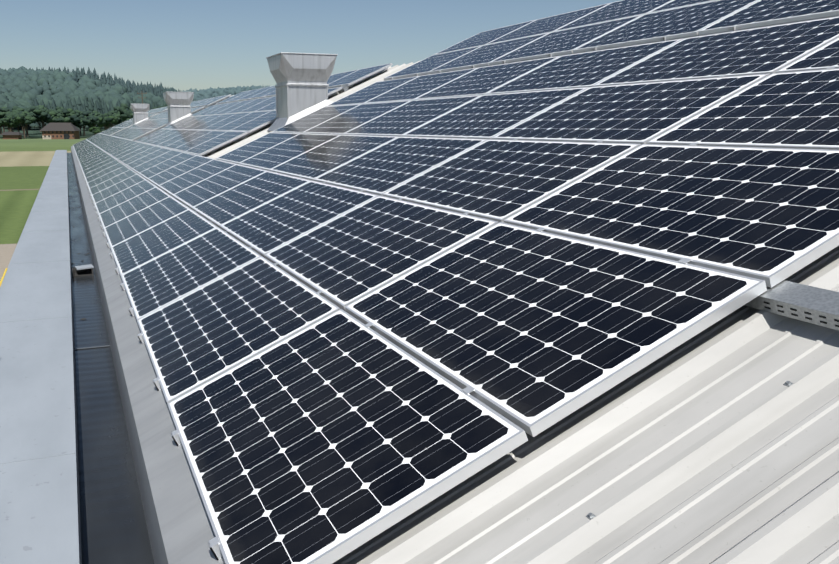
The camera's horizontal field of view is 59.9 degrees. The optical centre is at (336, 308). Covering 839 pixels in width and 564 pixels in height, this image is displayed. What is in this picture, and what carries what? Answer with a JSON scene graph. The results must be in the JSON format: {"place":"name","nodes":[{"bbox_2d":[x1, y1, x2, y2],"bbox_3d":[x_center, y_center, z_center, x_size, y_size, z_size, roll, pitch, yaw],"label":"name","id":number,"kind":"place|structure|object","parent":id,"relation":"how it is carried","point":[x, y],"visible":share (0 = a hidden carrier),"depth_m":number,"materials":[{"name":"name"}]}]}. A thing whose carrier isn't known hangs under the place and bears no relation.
{"place":"outdoors","nodes":[
{"label":"outdoors","id":0,"kind":"place"},
{"bbox_2d":[0,137,88,280],"bbox_3d":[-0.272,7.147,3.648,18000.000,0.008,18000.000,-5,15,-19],"label":"ground","id":1,"kind":"structure","parent":0,"point":[25,164],"depth_m":110.72,"materials":[{"name":"green plant"}]},
{"bbox_2d":[0,132,23,138],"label":"farm shed","id":2,"kind":"structure","parent":1,"relation":"on","point":[12,135],"depth_m":435.11,"materials":[{"name":"brown wood"}]},
{"bbox_2d":[39,123,80,138],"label":"farmhouse","id":3,"kind":"object","parent":1,"relation":"on","point":[60,131],"visible":1,"depth_m":437.46,"materials":[{"name":"brown wood"}]},
{"bbox_2d":[0,103,167,137],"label":"farm trees","id":4,"kind":"object","parent":1,"relation":"on","point":[14,117],"visible":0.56,"depth_m":495.03,"materials":[{"name":"green plant"}]},
{"bbox_2d":[0,146,225,563],"bbox_3d":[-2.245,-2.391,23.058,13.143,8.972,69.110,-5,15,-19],"label":"eave gutter","id":5,"kind":"object","parent":1,"relation":"on","point":[95,467],"visible":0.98,"depth_m":4.30,"materials":[{"name":"paint"}]},
{"bbox_2d":[72,264,93,276],"bbox_3d":[-3.298,-0.494,9.365,0.271,0.116,0.214,-5,15,-19],"label":"gutter outlet cover","id":6,"kind":"object","parent":5,"relation":"on","point":[84,270],"visible":1,"depth_m":9.36,"materials":[{"name":"grey metal"}]},
{"bbox_2d":[204,61,838,563],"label":"roof sheet","id":7,"kind":"object","parent":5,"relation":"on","point":[716,443],"visible":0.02,"depth_m":2.12,"materials":[{"name":"white metal"}]},
{"bbox_2d":[130,104,149,125],"bbox_3d":[-10.908,-10.702,40.039,1.020,1.266,1.020,-5,15,-19],"label":"roof vent","id":8,"kind":"object","parent":7,"relation":"on","point":[140,113],"visible":0.96,"depth_m":39.66,"materials":[{"name":"silver metal"}]},
{"bbox_2d":[163,92,193,125],"bbox_3d":[-5.764,-7.236,26.349,1.020,1.266,1.020,-5,15,-19],"label":"roof vent","id":9,"kind":"object","parent":7,"relation":"on","point":[178,106],"visible":1,"depth_m":25.96,"materials":[{"name":"silver metal"}]},
{"bbox_2d":[266,52,337,130],"bbox_3d":[-0.620,-3.769,12.659,1.020,1.266,1.020,-5,15,-19],"label":"roof vent","id":10,"kind":"object","parent":7,"relation":"on","point":[302,85],"visible":1,"depth_m":12.30,"materials":[{"name":"silver metal"}]},
{"bbox_2d":[74,8,836,560],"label":"panel clamps","id":11,"kind":"object","parent":7,"relation":"on","point":[214,546],"visible":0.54,"depth_m":5.80,"materials":[{"name":"silver metal"}]},
{"bbox_2d":[73,0,838,563],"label":"solar panels","id":12,"kind":"object","parent":11,"relation":"on","point":[325,426],"visible":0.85,"depth_m":3.85,"materials":[{"name":"glass"}]},
{"bbox_2d":[158,16,838,330],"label":"cable trays","id":13,"kind":"object","parent":7,"relation":"on","point":[815,302],"visible":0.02,"depth_m":2.38,"materials":[{"name":"grey metal"}]},
{"bbox_2d":[764,301,838,326],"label":"cable tray slots","id":14,"kind":"object","parent":13,"relation":"on","point":[804,312],"visible":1,"depth_m":2.35,"materials":[{"name":"black"}]},
{"bbox_2d":[263,64,792,519],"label":"roof screws","id":15,"kind":"object","parent":7,"relation":"attached to","point":[590,515],"visible":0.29,"depth_m":2.12,"materials":[{"name":"grey"}]},
{"bbox_2d":[0,125,109,137],"bbox_3d":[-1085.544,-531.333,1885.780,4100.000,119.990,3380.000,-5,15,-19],"label":"trees","id":16,"kind":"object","parent":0,"point":[33,132],"depth_m":596.70,"materials":[{"name":"green plant"}]},
{"bbox_2d":[0,66,269,130],"bbox_3d":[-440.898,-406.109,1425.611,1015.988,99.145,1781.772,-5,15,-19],"label":"forest","id":17,"kind":"object","parent":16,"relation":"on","point":[23,87],"visible":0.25,"depth_m":829.18,"materials":[{"name":"green plant"}]},
{"bbox_2d":[0,0,620,90],"label":"sky","id":18,"kind":"structure","parent":0,"point":[182,45],"materials":[{"name":"blue"}]}
]}

